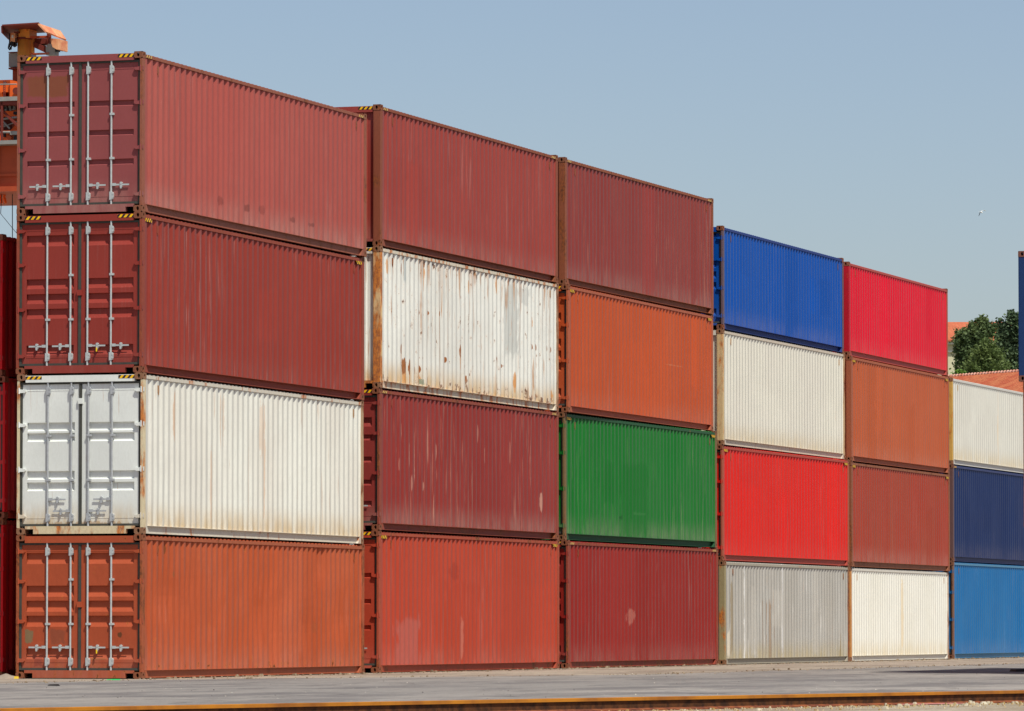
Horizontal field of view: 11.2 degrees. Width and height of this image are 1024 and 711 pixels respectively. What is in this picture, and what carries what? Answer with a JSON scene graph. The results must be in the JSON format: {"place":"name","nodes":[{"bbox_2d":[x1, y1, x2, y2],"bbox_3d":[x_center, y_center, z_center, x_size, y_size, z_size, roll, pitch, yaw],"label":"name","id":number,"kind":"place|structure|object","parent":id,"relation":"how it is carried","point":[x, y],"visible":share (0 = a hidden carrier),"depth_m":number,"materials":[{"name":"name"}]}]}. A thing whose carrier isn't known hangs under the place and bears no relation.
{"place":"outdoors","nodes":[
{"label":"outdoors","id":0,"kind":"place"},
{"bbox_2d":[0,663,1023,707],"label":"road","id":1,"kind":"structure","parent":0,"point":[986,677],"depth_m":81.29,"materials":[{"name":"grey asphalt"}]},
{"bbox_2d":[0,656,1023,682],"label":"yard pavement","id":2,"kind":"structure","parent":0,"point":[670,669],"depth_m":112.82,"materials":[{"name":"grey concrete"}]},
{"bbox_2d":[0,674,13,678],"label":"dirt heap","id":3,"kind":"object","parent":2,"relation":"on","point":[5,676],"visible":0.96,"depth_m":94.14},
{"bbox_2d":[0,518,52,675],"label":"shipping container","id":4,"kind":"object","parent":2,"relation":"on","point":[8,528],"visible":0.14,"depth_m":95.43,"materials":[{"name":"metal"}]},
{"bbox_2d":[0,527,4,662],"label":"door","id":5,"kind":"structure","parent":4,"relation":"in","point":[0,527],"depth_m":95.19,"materials":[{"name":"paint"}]},
{"bbox_2d":[0,376,16,520],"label":"shipping container","id":6,"kind":"object","parent":4,"relation":"on","point":[8,448],"visible":0.14,"depth_m":95.44,"materials":[{"name":"metal"}]},
{"bbox_2d":[0,384,6,509],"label":"door","id":7,"kind":"structure","parent":6,"relation":"in","point":[1,385],"depth_m":95.33,"materials":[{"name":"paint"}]},
{"bbox_2d":[0,234,30,378],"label":"shipping container","id":8,"kind":"object","parent":6,"relation":"on","point":[8,256],"visible":0.09,"depth_m":95.75,"materials":[{"name":"metal"}]},
{"bbox_2d":[0,247,3,360],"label":"door","id":9,"kind":"structure","parent":8,"relation":"in","point":[0,247],"depth_m":95.42,"materials":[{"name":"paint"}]},
{"bbox_2d":[0,22,67,237],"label":"gantry crane","id":10,"kind":"object","parent":2,"relation":"on","point":[24,38],"visible":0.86,"depth_m":150.61,"materials":[{"name":"orange metal"}]},
{"bbox_2d":[15,534,364,678],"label":"shipping container","id":11,"kind":"object","parent":2,"relation":"on","point":[138,606],"visible":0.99,"depth_m":95.87,"materials":[{"name":"metal"}]},
{"bbox_2d":[17,543,81,669],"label":"door","id":12,"kind":"structure","parent":11,"relation":"in","point":[49,579],"depth_m":94.40,"materials":[{"name":"paint"}]},
{"bbox_2d":[80,542,143,669],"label":"door","id":13,"kind":"structure","parent":11,"relation":"in","point":[110,620],"depth_m":94.03,"materials":[{"name":"paint"}]},
{"bbox_2d":[16,372,363,543],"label":"shipping container","id":14,"kind":"object","parent":11,"relation":"on","point":[127,454],"visible":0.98,"depth_m":96.12,"materials":[{"name":"metal"}]},
{"bbox_2d":[16,382,82,525],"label":"door","id":15,"kind":"structure","parent":14,"relation":"in","point":[49,425],"depth_m":94.54,"materials":[{"name":"paint"}]},
{"bbox_2d":[81,381,144,525],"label":"door","id":16,"kind":"structure","parent":14,"relation":"in","point":[111,422],"depth_m":94.17,"materials":[{"name":"paint"}]},
{"bbox_2d":[16,211,364,400],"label":"shipping container","id":17,"kind":"object","parent":14,"relation":"on","point":[114,294],"visible":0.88,"depth_m":96.20,"materials":[{"name":"metal"}]},
{"bbox_2d":[16,222,81,365],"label":"door","id":18,"kind":"structure","parent":17,"relation":"in","point":[50,292],"depth_m":94.70,"materials":[{"name":"paint"}]},
{"bbox_2d":[80,220,143,364],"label":"door","id":19,"kind":"structure","parent":17,"relation":"in","point":[110,250],"depth_m":94.36,"materials":[{"name":"paint"}]},
{"bbox_2d":[16,51,366,256],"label":"shipping container","id":20,"kind":"object","parent":17,"relation":"on","point":[127,133],"visible":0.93,"depth_m":96.45,"materials":[{"name":"metal"}]},
{"bbox_2d":[16,62,80,206],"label":"door","id":21,"kind":"structure","parent":20,"relation":"in","point":[49,106],"depth_m":94.84,"materials":[{"name":"paint"}]},
{"bbox_2d":[81,60,143,204],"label":"door","id":22,"kind":"structure","parent":20,"relation":"in","point":[110,90],"depth_m":94.49,"materials":[{"name":"paint"}]},
{"bbox_2d":[341,530,559,672],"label":"shipping container","id":23,"kind":"object","parent":2,"relation":"on","point":[437,602],"visible":0.71,"depth_m":111.32,"materials":[{"name":"metal"}]},
{"bbox_2d":[341,538,379,665],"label":"door","id":24,"kind":"structure","parent":23,"relation":"in","point":[371,544],"depth_m":106.53,"materials":[{"name":"paint"}]},
{"bbox_2d":[349,388,558,539],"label":"shipping container","id":25,"kind":"object","parent":23,"relation":"on","point":[439,465],"visible":0.66,"depth_m":111.47,"materials":[{"name":"metal"}]},
{"bbox_2d":[349,395,380,522],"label":"door","id":26,"kind":"structure","parent":25,"relation":"in","point":[370,513],"depth_m":106.69,"materials":[{"name":"paint"}]},
{"bbox_2d":[351,246,558,410],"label":"shipping container","id":27,"kind":"object","parent":25,"relation":"on","point":[439,328],"visible":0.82,"depth_m":111.61,"materials":[{"name":"metal"}]},
{"bbox_2d":[336,104,557,282],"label":"shipping container","id":28,"kind":"object","parent":27,"relation":"on","point":[440,191],"visible":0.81,"depth_m":111.78,"materials":[{"name":"metal"}]},
{"bbox_2d":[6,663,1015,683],"bbox_3d":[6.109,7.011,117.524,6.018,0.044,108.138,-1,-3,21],"label":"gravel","id":29,"kind":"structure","parent":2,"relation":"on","point":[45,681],"depth_m":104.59,"materials":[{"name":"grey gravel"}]},
{"bbox_2d":[559,540,717,667],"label":"shipping container","id":30,"kind":"object","parent":2,"relation":"on","point":[623,605],"visible":0.73,"depth_m":123.47,"materials":[{"name":"metal"}]},
{"bbox_2d":[559,547,568,661],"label":"door","id":31,"kind":"structure","parent":30,"relation":"in","point":[562,550],"depth_m":118.44,"materials":[{"name":"paint"}]},
{"bbox_2d":[534,412,716,547],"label":"shipping container","id":32,"kind":"object","parent":30,"relation":"on","point":[627,482],"visible":0.69,"depth_m":123.73,"materials":[{"name":"metal"}]},
{"bbox_2d":[559,419,565,533],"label":"door","id":33,"kind":"structure","parent":32,"relation":"in","point":[560,420],"depth_m":118.61,"materials":[{"name":"paint"}]},
{"bbox_2d":[545,284,713,430],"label":"shipping container","id":34,"kind":"object","parent":32,"relation":"on","point":[626,359],"visible":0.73,"depth_m":123.75,"materials":[{"name":"metal"}]},
{"bbox_2d":[559,291,568,405],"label":"door","id":35,"kind":"structure","parent":34,"relation":"in","point":[562,294],"depth_m":118.75,"materials":[{"name":"paint"}]},
{"bbox_2d":[544,157,713,314],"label":"shipping container","id":36,"kind":"object","parent":34,"relation":"on","point":[621,235],"visible":0.71,"depth_m":123.99,"materials":[{"name":"metal"}]},
{"bbox_2d":[718,561,849,664],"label":"shipping container","id":37,"kind":"object","parent":2,"relation":"on","point":[778,613],"visible":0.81,"depth_m":135.83,"materials":[{"name":"metal"}]},
{"bbox_2d":[705,445,849,565],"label":"shipping container","id":38,"kind":"object","parent":37,"relation":"on","point":[780,508],"visible":0.67,"depth_m":136.06,"materials":[{"name":"metal"}]},
{"bbox_2d":[705,451,722,554],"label":"door","id":39,"kind":"structure","parent":38,"relation":"in","point":[718,452],"depth_m":130.90,"materials":[{"name":"paint"}]},
{"bbox_2d":[702,329,844,459],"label":"shipping container","id":40,"kind":"object","parent":38,"relation":"on","point":[776,396],"visible":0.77,"depth_m":136.08,"materials":[{"name":"metal"}]},
{"bbox_2d":[701,225,843,352],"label":"shipping container","id":41,"kind":"object","parent":40,"relation":"on","point":[772,290],"visible":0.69,"depth_m":136.22,"materials":[{"name":"metal"}]},
{"bbox_2d":[701,232,723,322],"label":"door","id":42,"kind":"structure","parent":41,"relation":"in","point":[717,237],"depth_m":131.22,"materials":[{"name":"paint"}]},
{"bbox_2d":[849,567,948,660],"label":"shipping container","id":43,"kind":"object","parent":2,"relation":"on","point":[899,614],"visible":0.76,"depth_m":148.99,"materials":[{"name":"metal"}]},
{"bbox_2d":[837,461,949,570],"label":"shipping container","id":44,"kind":"object","parent":43,"relation":"on","point":[899,518],"visible":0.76,"depth_m":149.11,"materials":[{"name":"metal"}]},
{"bbox_2d":[834,356,949,473],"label":"shipping container","id":45,"kind":"object","parent":44,"relation":"on","point":[896,417],"visible":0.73,"depth_m":148.99,"materials":[{"name":"metal"}]},
{"bbox_2d":[835,261,947,375],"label":"shipping container","id":46,"kind":"object","parent":45,"relation":"on","point":[890,319],"visible":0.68,"depth_m":149.24,"materials":[{"name":"metal"}]},
{"bbox_2d":[934,561,1023,658],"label":"shipping container","id":47,"kind":"object","parent":2,"relation":"on","point":[986,610],"visible":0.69,"depth_m":160.22,"materials":[{"name":"metal"}]},
{"bbox_2d":[934,566,953,653],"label":"door","id":48,"kind":"structure","parent":47,"relation":"in","point":[951,647],"depth_m":155.99,"materials":[{"name":"paint"}]},
{"bbox_2d":[942,464,1023,565],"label":"shipping container","id":49,"kind":"object","parent":47,"relation":"on","point":[986,516],"visible":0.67,"depth_m":160.48,"materials":[{"name":"metal"}]},
{"bbox_2d":[949,377,1023,473],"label":"shipping container","id":50,"kind":"object","parent":49,"relation":"on","point":[985,426],"visible":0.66,"depth_m":160.62,"materials":[{"name":"metal"}]},
{"bbox_2d":[941,369,1022,391],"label":"warehouse","id":51,"kind":"structure","parent":2,"relation":"on","point":[1007,379],"depth_m":226.09,"materials":[{"name":"tile"}]},
{"bbox_2d":[0,0,1023,321],"label":"sky","id":52,"kind":"structure","parent":0,"point":[877,135],"materials":[{"name":"blue"}]},
{"bbox_2d":[608,701,1023,710],"bbox_3d":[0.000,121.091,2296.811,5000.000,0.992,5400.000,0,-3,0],"label":"ground","id":53,"kind":"structure","parent":0,"point":[994,707],"depth_m":59.44,"materials":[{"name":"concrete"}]},
{"bbox_2d":[0,690,1023,710],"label":"crane rail","id":54,"kind":"object","parent":53,"relation":"on","point":[706,702],"depth_m":57.51,"materials":[{"name":"brown metal"}]},
{"bbox_2d":[903,703,962,704],"bbox_3d":[5.009,4.146,62.416,0.200,0.009,1.600,-2,-4,37],"label":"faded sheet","id":55,"kind":"object","parent":53,"relation":"on","point":[935,703],"visible":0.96,"depth_m":62.35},
{"bbox_2d":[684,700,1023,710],"bbox_3d":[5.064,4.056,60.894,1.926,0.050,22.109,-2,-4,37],"label":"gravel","id":56,"kind":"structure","parent":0,"point":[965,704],"depth_m":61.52,"materials":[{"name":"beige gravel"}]},
{"bbox_2d":[1009,669,1023,671],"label":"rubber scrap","id":57,"kind":"object","parent":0,"point":[1016,670],"visible":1,"depth_m":108.99,"materials":[{"name":"black rubber"}]},
{"bbox_3d":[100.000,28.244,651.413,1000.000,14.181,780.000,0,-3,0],"label":"hill","id":58,"kind":"structure","parent":0,"visible":0},
{"bbox_2d":[949,368,965,374],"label":"shrub","id":59,"kind":"object","parent":58,"relation":"on","point":[958,371],"visible":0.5,"depth_m":300.26,"materials":[{"name":"green plant"}]},
{"bbox_2d":[949,314,998,369],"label":"broadleaf tree","id":60,"kind":"object","parent":58,"relation":"on","point":[966,338],"visible":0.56,"depth_m":332.17,"materials":[{"name":"green plant"}]},
{"bbox_2d":[937,322,1018,374],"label":"mansion","id":61,"kind":"structure","parent":58,"relation":"on","point":[954,325],"depth_m":356.58,"materials":[{"name":"beige paint"}]},
{"bbox_2d":[960,333,1016,373],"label":"conifer tree","id":62,"kind":"object","parent":58,"relation":"on","point":[985,355],"visible":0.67,"depth_m":322.12,"materials":[{"name":"green plant"}]},
{"bbox_2d":[993,309,1018,369],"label":"broadleaf tree","id":63,"kind":"object","parent":58,"relation":"on","point":[1007,331],"visible":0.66,"depth_m":338.18,"materials":[{"name":"green plant"}]},
{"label":"shipping container","id":64,"kind":"object","parent":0,"visible":0},
{"bbox_2d":[1023,381,1023,460],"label":"shipping container","id":65,"kind":"object","parent":64,"relation":"on","point":[1023,420],"visible":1,"depth_m":103.85,"materials":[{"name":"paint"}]},
{"bbox_2d":[1018,251,1023,381],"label":"shipping container","id":66,"kind":"object","parent":65,"relation":"on","point":[1021,305],"visible":1,"depth_m":103.97,"materials":[{"name":"metal"}]}
]}

